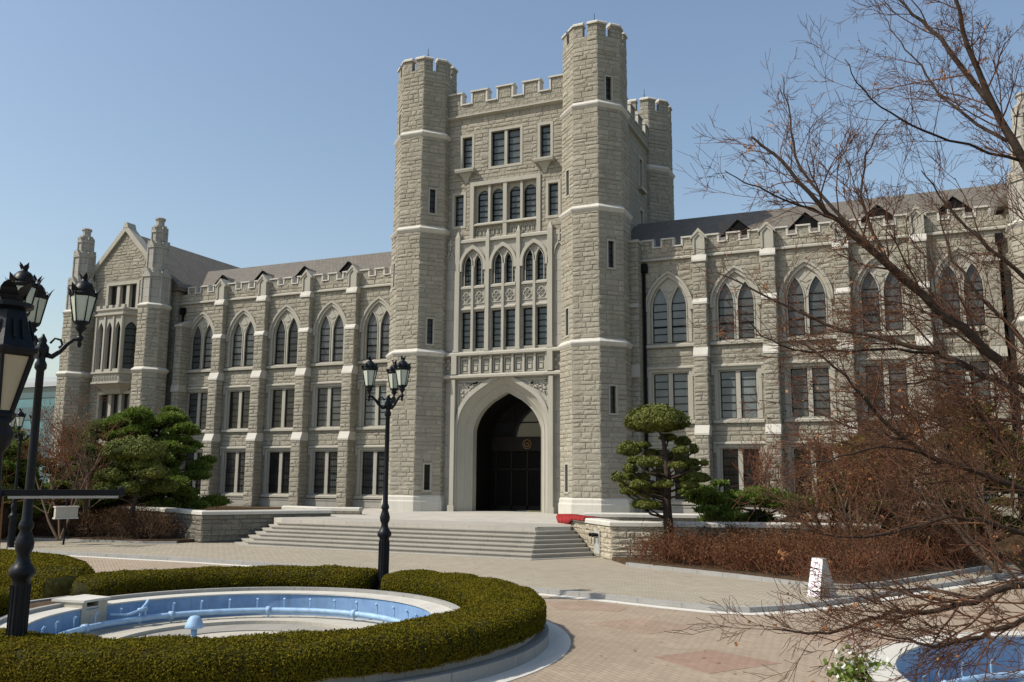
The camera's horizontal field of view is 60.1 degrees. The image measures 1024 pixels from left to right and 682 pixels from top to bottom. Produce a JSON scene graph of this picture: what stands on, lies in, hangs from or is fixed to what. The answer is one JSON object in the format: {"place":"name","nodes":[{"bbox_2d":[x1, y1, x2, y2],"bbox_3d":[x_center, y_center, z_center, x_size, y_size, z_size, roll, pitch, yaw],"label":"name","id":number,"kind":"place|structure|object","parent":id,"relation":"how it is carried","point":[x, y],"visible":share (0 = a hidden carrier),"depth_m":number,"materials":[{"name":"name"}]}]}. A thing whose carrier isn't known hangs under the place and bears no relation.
{"place":"outdoors","nodes":[
{"label":"outdoors","id":0,"kind":"place"},
{"bbox_2d":[15,377,56,482],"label":"glass building","id":1,"kind":"structure","parent":0,"point":[25,403],"depth_m":98.28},
{"bbox_2d":[6,525,194,542],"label":"bed soil","id":2,"kind":"structure","parent":0,"point":[177,539],"depth_m":40.50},
{"bbox_2d":[12,425,53,532],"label":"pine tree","id":3,"kind":"object","parent":2,"relation":"on","point":[23,433],"visible":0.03,"depth_m":45.60,"materials":[{"name":"green plant"}]},
{"bbox_2d":[1,383,136,540],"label":"bare tree","id":4,"kind":"object","parent":2,"relation":"on","point":[59,536],"visible":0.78,"depth_m":40.24,"materials":[{"name":"brown plant"}]},
{"bbox_2d":[5,397,145,533],"bbox_3d":[-21.359,6.117,43.991,6.417,6.808,7.648,0,-9,2],"label":"bare tree","id":5,"kind":"object","parent":2,"relation":"on","point":[87,504],"visible":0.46,"depth_m":43.45,"materials":[{"name":"brown plant"}]},
{"bbox_2d":[39,430,111,512],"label":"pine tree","id":6,"kind":"object","parent":2,"relation":"on","point":[47,472],"visible":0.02,"depth_m":52.83,"materials":[{"name":"green plant"}]},
{"bbox_2d":[16,500,186,541],"bbox_3d":[-20.234,8.909,43.115,12.457,2.325,5.390,-3,-10,23],"label":"azalea scrub","id":7,"kind":"object","parent":2,"relation":"on","point":[112,521],"visible":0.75,"depth_m":41.27,"materials":[{"name":"red plant"}]},
{"bbox_2d":[33,411,179,513],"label":"pine tree","id":8,"kind":"object","parent":2,"relation":"on","point":[116,418],"visible":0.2,"depth_m":47.42,"materials":[{"name":"green plant"}]},
{"bbox_2d":[90,435,178,537],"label":"topiary pine","id":9,"kind":"object","parent":2,"relation":"on","point":[140,456],"visible":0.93,"depth_m":40.95,"materials":[{"name":"green plant"}]},
{"bbox_2d":[75,405,233,511],"bbox_3d":[-19.015,6.660,47.248,7.173,6.641,7.192,-3,-10,23],"label":"pine tree","id":10,"kind":"object","parent":2,"relation":"on","point":[173,424],"visible":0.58,"depth_m":46.94,"materials":[{"name":"green plant"}]},
{"bbox_2d":[0,538,1021,605],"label":"pavement","id":11,"kind":"structure","parent":0,"point":[572,574],"depth_m":29.02,"materials":[{"name":"stone"}]},
{"bbox_2d":[7,408,31,547],"bbox_3d":[-20.620,5.825,37.092,1.346,5.930,1.301,-7,-12,41],"label":"street lamp","id":12,"kind":"object","parent":11,"relation":"on","point":[19,417],"visible":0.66,"depth_m":36.80,"materials":[{"name":"metal"}]},
{"bbox_2d":[1,437,62,537],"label":"pine tree","id":13,"kind":"object","parent":11,"relation":"on","point":[9,464],"visible":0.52,"depth_m":41.31,"materials":[{"name":"green plant"}]},
{"bbox_2d":[52,495,78,544],"bbox_3d":[-19.278,7.696,38.215,0.960,2.200,0.320,9,-12,-43],"label":"sign box","id":14,"kind":"object","parent":11,"relation":"on","point":[66,512],"visible":0.89,"depth_m":38.15,"materials":[{"name":"metal"}]},
{"bbox_2d":[6,536,176,542],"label":"bed kerb","id":15,"kind":"structure","parent":11,"relation":"on","point":[117,541],"depth_m":39.79,"materials":[{"name":"stone"}]},
{"bbox_2d":[109,505,331,542],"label":"planter wall","id":16,"kind":"structure","parent":11,"relation":"on","point":[210,526],"depth_m":40.73,"materials":[{"name":"stone"}]},
{"bbox_2d":[234,517,596,559],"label":"entrance stairs","id":17,"kind":"structure","parent":11,"relation":"on","point":[507,544],"depth_m":35.76,"materials":[{"name":"stone"}]},
{"bbox_2d":[274,508,569,530],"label":"terrace","id":18,"kind":"structure","parent":11,"relation":"on","point":[498,516],"depth_m":41.36,"materials":[{"name":"stone"}]},
{"bbox_2d":[281,506,362,514],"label":"wall","id":19,"kind":"structure","parent":18,"relation":"on","point":[348,510],"depth_m":45.39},
{"bbox_2d":[48,13,1023,520],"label":"university hall","id":20,"kind":"structure","parent":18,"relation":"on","point":[516,295],"depth_m":51.97,"materials":[{"name":"stone"}]},
{"bbox_2d":[95,390,130,419],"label":"pavilion window","id":21,"kind":"structure","parent":20,"relation":"in","point":[122,402],"depth_m":63.88,"materials":[{"name":"stone"}]},
{"bbox_2d":[90,304,137,393],"bbox_3d":[-28.679,0.626,63.785,4.220,6.320,1.410,-3,-10,23],"label":"oriel window","id":22,"kind":"structure","parent":20,"relation":"in","point":[115,328],"depth_m":63.33,"materials":[{"name":"stone"}]},
{"bbox_2d":[105,280,139,307],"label":"gable window","id":23,"kind":"structure","parent":20,"relation":"in","point":[128,294],"depth_m":64.96,"materials":[{"name":"stone"}]},
{"bbox_2d":[183,448,202,495],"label":"mullioned window","id":24,"kind":"structure","parent":20,"relation":"in","point":[192,456],"depth_m":61.29,"materials":[{"name":"stone"}]},
{"bbox_2d":[186,387,207,432],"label":"mullioned window","id":25,"kind":"structure","parent":20,"relation":"in","point":[197,396],"depth_m":61.93,"materials":[{"name":"glass"}]},
{"bbox_2d":[187,312,213,372],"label":"lancet window","id":26,"kind":"structure","parent":20,"relation":"in","point":[202,327],"depth_m":62.64,"materials":[{"name":"glass"}]},
{"bbox_2d":[218,446,245,496],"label":"mullioned window","id":27,"kind":"structure","parent":20,"relation":"in","point":[233,458],"depth_m":59.89,"materials":[{"name":"stone"}]},
{"bbox_2d":[221,385,249,431],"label":"mullioned window","id":28,"kind":"structure","parent":20,"relation":"in","point":[237,398],"depth_m":60.52,"materials":[{"name":"stone"}]},
{"bbox_2d":[223,308,255,370],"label":"lancet window","id":29,"kind":"structure","parent":20,"relation":"in","point":[240,336],"depth_m":61.23,"materials":[{"name":"stone"}]},
{"bbox_2d":[260,446,290,496],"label":"mullioned window","id":30,"kind":"structure","parent":20,"relation":"in","point":[277,458],"depth_m":58.42,"materials":[{"name":"stone"}]},
{"bbox_2d":[264,383,294,430],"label":"mullioned window","id":31,"kind":"structure","parent":20,"relation":"in","point":[280,403],"depth_m":59.06,"materials":[{"name":"glass"}]},
{"bbox_2d":[266,304,299,368],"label":"lancet window","id":32,"kind":"structure","parent":20,"relation":"in","point":[283,331],"depth_m":59.77,"materials":[{"name":"stone"}]},
{"bbox_2d":[306,445,337,497],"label":"mullioned window","id":33,"kind":"structure","parent":20,"relation":"in","point":[323,459],"depth_m":56.97,"materials":[{"name":"stone"}]},
{"bbox_2d":[309,381,341,430],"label":"mullioned window","id":34,"kind":"structure","parent":20,"relation":"in","point":[326,397],"depth_m":57.61,"materials":[{"name":"glass"}]},
{"bbox_2d":[310,301,345,365],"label":"lancet window","id":35,"kind":"structure","parent":20,"relation":"in","point":[328,330],"depth_m":58.33,"materials":[{"name":"stone"}]},
{"bbox_2d":[354,445,384,498],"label":"mullioned window","id":36,"kind":"structure","parent":20,"relation":"in","point":[370,458],"depth_m":55.56,"materials":[{"name":"stone"}]},
{"bbox_2d":[356,379,386,429],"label":"mullioned window","id":37,"kind":"structure","parent":20,"relation":"in","point":[370,414],"depth_m":56.19,"materials":[{"name":"glass"}]},
{"bbox_2d":[357,296,389,363],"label":"lancet window","id":38,"kind":"structure","parent":20,"relation":"in","point":[375,321],"depth_m":56.92,"materials":[{"name":"stone"}]},
{"bbox_2d":[452,192,465,229],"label":"tower window","id":39,"kind":"structure","parent":20,"relation":"in","point":[458,203],"depth_m":54.18,"materials":[{"name":"stone"}]},
{"bbox_2d":[454,134,475,183],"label":"tower window","id":40,"kind":"structure","parent":20,"relation":"in","point":[467,142],"depth_m":54.46,"materials":[{"name":"stone"}]},
{"bbox_2d":[462,312,483,348],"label":"frontispiece window","id":41,"kind":"structure","parent":20,"relation":"in","point":[479,342],"depth_m":52.54,"materials":[{"name":"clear glass"}]},
{"bbox_2d":[463,256,483,285],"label":"frontispiece window","id":42,"kind":"structure","parent":20,"relation":"in","point":[468,263],"depth_m":53.11,"materials":[{"name":"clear glass"}]},
{"bbox_2d":[493,252,514,283],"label":"frontispiece window","id":43,"kind":"structure","parent":20,"relation":"in","point":[498,263],"depth_m":52.36,"materials":[{"name":"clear glass"}]},
{"bbox_2d":[493,309,514,347],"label":"frontispiece window","id":44,"kind":"structure","parent":20,"relation":"in","point":[510,314],"depth_m":51.75,"materials":[{"name":"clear glass"}]},
{"bbox_2d":[469,173,540,238],"bbox_3d":[-0.355,-7.967,52.888,4.600,3.550,0.480,-3,-10,23],"label":"four light window","id":45,"kind":"structure","parent":20,"relation":"in","point":[500,209],"depth_m":52.94,"materials":[{"name":"stone"}]},
{"bbox_2d":[488,124,522,168],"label":"tower window","id":46,"kind":"structure","parent":20,"relation":"in","point":[506,147],"depth_m":53.51,"materials":[{"name":"stone"}]},
{"bbox_2d":[491,400,540,510],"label":"entrance doors","id":47,"kind":"structure","parent":20,"relation":"in","point":[516,436],"depth_m":54.12,"materials":[{"name":"brown wood"}]},
{"bbox_2d":[524,249,546,280],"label":"frontispiece window","id":48,"kind":"structure","parent":20,"relation":"in","point":[542,267],"depth_m":51.54,"materials":[{"name":"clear glass"}]},
{"bbox_2d":[524,307,546,345],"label":"frontispiece window","id":49,"kind":"structure","parent":20,"relation":"in","point":[542,311],"depth_m":50.98,"materials":[{"name":"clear glass"}]},
{"bbox_2d":[532,121,554,172],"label":"tower window","id":50,"kind":"structure","parent":20,"relation":"in","point":[545,156],"depth_m":52.41,"materials":[{"name":"stone"}]},
{"bbox_2d":[546,179,560,218],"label":"tower window","id":51,"kind":"structure","parent":20,"relation":"in","point":[553,187],"depth_m":51.74,"materials":[{"name":"stone"}]},
{"bbox_2d":[638,155,646,194],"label":"tower side window","id":52,"kind":"structure","parent":20,"relation":"in","point":[640,161],"depth_m":58.23,"materials":[{"name":"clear glass"}]},
{"bbox_2d":[646,271,693,348],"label":"lancet window","id":53,"kind":"structure","parent":20,"relation":"in","point":[666,302],"depth_m":49.35,"materials":[{"name":"stone"}]},
{"bbox_2d":[647,365,694,423],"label":"mullioned window","id":54,"kind":"structure","parent":20,"relation":"in","point":[669,385],"depth_m":48.62,"materials":[{"name":"glass"}]},
{"bbox_2d":[648,442,694,504],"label":"mullioned window","id":55,"kind":"structure","parent":20,"relation":"in","point":[656,445],"depth_m":47.92,"materials":[{"name":"glass"}]},
{"bbox_2d":[709,265,762,344],"bbox_3d":[12.084,-1.964,47.840,2.840,4.310,0.460,-3,-10,23],"label":"lancet window","id":56,"kind":"structure","parent":20,"relation":"in","point":[719,306],"depth_m":47.91,"materials":[{"name":"stone"}]},
{"bbox_2d":[711,362,764,422],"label":"mullioned window","id":57,"kind":"structure","parent":20,"relation":"in","point":[733,380],"depth_m":47.17,"materials":[{"name":"glass"}]},
{"bbox_2d":[713,441,766,491],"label":"mullioned window","id":58,"kind":"structure","parent":20,"relation":"in","point":[725,470],"depth_m":46.66,"materials":[{"name":"stone"}]},
{"bbox_2d":[779,259,836,341],"bbox_3d":[15.419,-2.165,46.396,2.840,4.310,0.460,-3,-10,23],"label":"lancet window","id":59,"kind":"structure","parent":20,"relation":"in","point":[820,286],"depth_m":46.45,"materials":[{"name":"stone"}]},
{"bbox_2d":[781,359,838,421],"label":"mullioned window","id":60,"kind":"structure","parent":20,"relation":"in","point":[831,373],"depth_m":45.72,"materials":[{"name":"stone"}]},
{"bbox_2d":[784,440,838,495],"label":"mullioned window","id":61,"kind":"structure","parent":20,"relation":"in","point":[796,446],"depth_m":45.36,"materials":[{"name":"stone"}]},
{"bbox_2d":[852,256,914,337],"bbox_3d":[18.753,-2.366,44.952,2.840,4.310,0.460,-3,-10,23],"label":"lancet window","id":62,"kind":"structure","parent":20,"relation":"in","point":[879,277],"depth_m":45.05,"materials":[{"name":"stone"}]},
{"bbox_2d":[855,355,917,419],"bbox_3d":[18.708,2.364,44.191,2.760,3.170,0.390,-3,-10,23],"label":"mullioned window","id":63,"kind":"structure","parent":20,"relation":"in","point":[868,363],"depth_m":44.31,"materials":[{"name":"stone"}]},
{"bbox_2d":[931,245,987,332],"bbox_3d":[22.087,-2.567,43.508,2.840,4.310,0.460,-3,-10,23],"label":"lancet window","id":64,"kind":"structure","parent":20,"relation":"in","point":[967,267],"depth_m":43.60,"materials":[{"name":"stone"}]},
{"bbox_2d":[935,353,994,418],"bbox_3d":[22.043,2.163,42.747,2.760,3.170,0.390,-3,-10,23],"label":"mullioned window","id":65,"kind":"structure","parent":20,"relation":"in","point":[974,356],"depth_m":42.85,"materials":[{"name":"glass"}]},
{"bbox_2d":[584,512,786,521],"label":"wall","id":66,"kind":"structure","parent":18,"relation":"on","point":[647,516],"depth_m":40.15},
{"bbox_2d":[2,548,1022,612],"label":"kerb","id":67,"kind":"structure","parent":11,"relation":"on","point":[699,606],"depth_m":23.46,"materials":[{"name":"concrete"}]},
{"bbox_2d":[569,518,880,559],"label":"planter wall","id":68,"kind":"structure","parent":11,"relation":"on","point":[613,533],"depth_m":32.65,"materials":[{"name":"stone"}]},
{"bbox_2d":[556,514,603,523],"bbox_3d":[2.796,7.526,37.028,0.892,0.476,3.570,3,-9,-15],"label":"carpet","id":69,"kind":"object","parent":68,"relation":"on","point":[565,518],"visible":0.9,"depth_m":37.04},
{"bbox_2d":[589,530,600,553],"bbox_3d":[3.149,7.715,33.947,0.289,0.870,0.600,3,-9,-15],"label":"fire inlet","id":70,"kind":"object","parent":68,"relation":"attached to","point":[596,536],"visible":1,"depth_m":33.87,"materials":[{"name":"metal"}]},
{"bbox_2d":[807,557,836,598],"bbox_3d":[7.962,6.084,22.785,0.701,0.980,0.400,6,-11,-33],"label":"marker stone","id":71,"kind":"object","parent":11,"relation":"on","point":[820,561],"visible":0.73,"depth_m":22.66,"materials":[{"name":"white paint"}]},
{"bbox_2d":[0,0,1023,377],"label":"sky","id":72,"kind":"structure","parent":0,"point":[261,132],"materials":[{"name":"blue"}]},
{"bbox_2d":[71,556,1023,681],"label":"driveway","id":73,"kind":"structure","parent":0,"point":[620,659],"depth_m":16.89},
{"bbox_2d":[0,548,94,599],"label":"hedge","id":74,"kind":"object","parent":73,"relation":"on","point":[57,575],"visible":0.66,"depth_m":22.14,"materials":[{"name":"green plant"}]},
{"bbox_2d":[0,280,124,544],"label":"post lamp","id":75,"kind":"object","parent":73,"relation":"on","point":[19,353],"visible":1,"depth_m":6.05,"materials":[{"name":"metal"}]},
{"bbox_2d":[0,587,570,681],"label":"fountain basin","id":76,"kind":"object","parent":73,"relation":"on","point":[550,644],"visible":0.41,"depth_m":19.14,"materials":[{"name":"blue paint"}]},
{"bbox_2d":[4,262,102,637],"bbox_3d":[-6.945,1.870,13.053,1.301,5.930,1.346,3,-9,-18],"label":"street lamp","id":77,"kind":"object","parent":76,"relation":"on","point":[83,295],"visible":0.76,"depth_m":12.98,"materials":[{"name":"metal"}]},
{"bbox_2d":[52,594,110,625],"bbox_3d":[-9.081,5.677,18.672,0.848,0.510,0.862,-3,-10,23],"label":"outlet box","id":78,"kind":"object","parent":76,"relation":"on","point":[83,601],"visible":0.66,"depth_m":18.54,"materials":[{"name":"concrete"}]},
{"bbox_2d":[109,599,148,624],"bbox_3d":[-8.182,5.863,19.030,0.208,0.505,0.926,-5,-11,33],"label":"valve pipe","id":79,"kind":"object","parent":76,"relation":"on","point":[141,609],"visible":1,"depth_m":19.11,"materials":[{"name":"metal"}]},
{"bbox_2d":[184,615,203,636],"bbox_3d":[-6.189,5.605,17.236,0.360,0.507,0.360,-3,-10,23],"label":"mushroom spout","id":80,"kind":"object","parent":76,"relation":"on","point":[194,623],"visible":0.8,"depth_m":17.16,"materials":[{"name":"blue paint"}]},
{"bbox_2d":[69,564,377,595],"bbox_3d":[-6.809,5.840,21.687,7.156,0.598,2.217,3,-9,-18],"label":"hedge","id":81,"kind":"object","parent":76,"relation":"on","point":[113,583],"visible":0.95,"depth_m":21.54,"materials":[{"name":"green plant"}]},
{"bbox_2d":[41,598,417,634],"bbox_3d":[-5.290,5.663,17.161,7.122,0.426,7.122,-3,-10,23],"label":"fountain pipe","id":82,"kind":"object","parent":76,"relation":"on","point":[172,614],"visible":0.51,"depth_m":19.85,"materials":[{"name":"metal"}]},
{"bbox_2d":[0,569,546,681],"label":"hedge","id":83,"kind":"object","parent":76,"relation":"on","point":[489,615],"visible":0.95,"depth_m":12.33,"materials":[{"name":"green plant"}]},
{"bbox_2d":[360,356,411,589],"bbox_3d":[-3.300,3.348,22.354,1.301,5.930,1.346,4,-9,-21],"label":"street lamp","id":84,"kind":"object","parent":76,"relation":"on","point":[398,375],"visible":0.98,"depth_m":22.39,"materials":[{"name":"metal"}]},
{"bbox_2d":[68,555,1023,614],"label":"gutter","id":85,"kind":"object","parent":73,"relation":"on","point":[743,613],"visible":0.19,"depth_m":22.96,"materials":[{"name":"concrete"}]},
{"bbox_2d":[546,601,628,611],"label":"red paving","id":86,"kind":"structure","parent":73,"relation":"on","point":[582,605],"depth_m":21.53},
{"bbox_2d":[591,618,700,633],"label":"red paving","id":87,"kind":"structure","parent":73,"relation":"on","point":[644,626],"depth_m":18.76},
{"bbox_2d":[656,650,780,673],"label":"red paving","id":88,"kind":"structure","parent":73,"relation":"on","point":[708,664],"depth_m":15.11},
{"bbox_2d":[789,630,898,647],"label":"red paving","id":89,"kind":"structure","parent":73,"relation":"on","point":[837,636],"depth_m":17.39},
{"bbox_2d":[664,0,1023,681],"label":"maple tree","id":90,"kind":"object","parent":73,"relation":"on","point":[1004,365],"visible":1,"depth_m":7.61,"materials":[{"name":"brown plant"}]},
{"bbox_2d":[820,639,895,681],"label":"flowering shrub","id":91,"kind":"object","parent":73,"relation":"on","point":[849,675],"visible":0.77,"depth_m":13.00,"materials":[{"name":"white plant"}]},
{"bbox_2d":[866,631,1023,681],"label":"fountain basin","id":92,"kind":"object","parent":73,"relation":"on","point":[891,651],"visible":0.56,"depth_m":15.31,"materials":[{"name":"blue paint"}]},
{"bbox_2d":[921,659,1023,681],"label":"fountain pipe","id":93,"kind":"object","parent":92,"relation":"on","point":[969,679],"visible":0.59,"depth_m":15.06,"materials":[{"name":"metal"}]},
{"bbox_2d":[920,610,1023,626],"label":"red paving","id":94,"kind":"structure","parent":73,"relation":"on","point":[970,613],"depth_m":20.34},
{"bbox_2d":[204,505,1023,547],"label":"bed","id":95,"kind":"object","parent":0,"point":[1012,541],"depth_m":54.96,"materials":[{"name":"soil"}]},
{"bbox_2d":[612,547,1023,583],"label":"bed soil","id":96,"kind":"structure","parent":0,"point":[677,563],"depth_m":28.71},
{"bbox_2d":[610,403,710,558],"bbox_3d":[5.511,5.142,32.457,3.441,5.842,2.884,-3,-10,23],"label":"topiary pine","id":97,"kind":"object","parent":96,"relation":"on","point":[663,418],"visible":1,"depth_m":32.29,"materials":[{"name":"green plant"}]},
{"bbox_2d":[676,479,748,521],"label":"pine tree","id":98,"kind":"object","parent":96,"relation":"on","point":[703,496],"visible":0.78,"depth_m":33.85,"materials":[{"name":"green plant"}]},
{"bbox_2d":[727,434,803,510],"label":"bare tree","id":99,"kind":"object","parent":96,"relation":"on","point":[759,458],"visible":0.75,"depth_m":37.90,"materials":[{"name":"brown plant"}]},
{"bbox_2d":[694,485,838,521],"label":"dwarf pine","id":100,"kind":"object","parent":96,"relation":"on","point":[759,515],"visible":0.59,"depth_m":33.82,"materials":[{"name":"green plant"}]},
{"bbox_2d":[626,562,989,588],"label":"bed kerb","id":101,"kind":"structure","parent":96,"relation":"on","point":[777,580],"depth_m":27.29,"materials":[{"name":"stone"}]},
{"bbox_2d":[618,509,1003,583],"bbox_3d":[12.188,7.401,32.418,15.691,3.035,9.812,7,-11,-37],"label":"azalea scrub","id":102,"kind":"object","parent":96,"relation":"on","point":[741,548],"visible":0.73,"depth_m":28.70,"materials":[{"name":"red plant"}]},
{"bbox_2d":[752,436,937,538],"bbox_3d":[12.248,5.637,32.281,6.668,4.662,5.428,-3,-10,23],"label":"bare tree","id":103,"kind":"object","parent":96,"relation":"on","point":[796,508],"visible":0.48,"depth_m":32.03,"materials":[{"name":"brown plant"}]},
{"bbox_2d":[795,413,930,550],"bbox_3d":[11.808,4.983,29.615,4.585,5.128,4.591,0,-9,4],"label":"bare tree","id":104,"kind":"object","parent":96,"relation":"on","point":[850,486],"visible":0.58,"depth_m":29.67,"materials":[{"name":"brown plant"}]},
{"bbox_2d":[818,434,920,541],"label":"bare tree","id":105,"kind":"object","parent":96,"relation":"on","point":[832,490],"visible":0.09,"depth_m":33.94,"materials":[{"name":"brown plant"}]},
{"bbox_2d":[749,390,1003,519],"bbox_3d":[13.988,5.039,33.459,9.015,6.228,7.402,-3,-10,23],"label":"bare tree","id":106,"kind":"object","parent":96,"relation":"on","point":[826,453],"visible":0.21,"depth_m":33.06,"materials":[{"name":"brown plant"}]},
{"bbox_2d":[787,373,979,560],"bbox_3d":[14.535,4.793,33.489,5.067,6.771,8.097,5,-10,-26],"label":"bare tree","id":107,"kind":"object","parent":96,"relation":"on","point":[935,501],"visible":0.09,"depth_m":31.91,"materials":[{"name":"brown plant"}]},
{"bbox_2d":[818,397,985,565],"bbox_3d":[12.992,4.555,30.879,4.284,6.375,7.629,0,-9,5],"label":"bare tree","id":108,"kind":"object","parent":96,"relation":"on","point":[894,510],"visible":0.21,"depth_m":30.14,"materials":[{"name":"brown plant"}]},
{"bbox_2d":[825,396,1023,580],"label":"bare tree","id":109,"kind":"object","parent":96,"relation":"on","point":[989,564],"visible":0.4,"depth_m":28.42,"materials":[{"name":"brown plant"}]},
{"bbox_2d":[908,400,1023,553],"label":"bare tree","id":110,"kind":"object","parent":96,"relation":"on","point":[1008,517],"visible":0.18,"depth_m":32.92,"materials":[{"name":"brown plant"}]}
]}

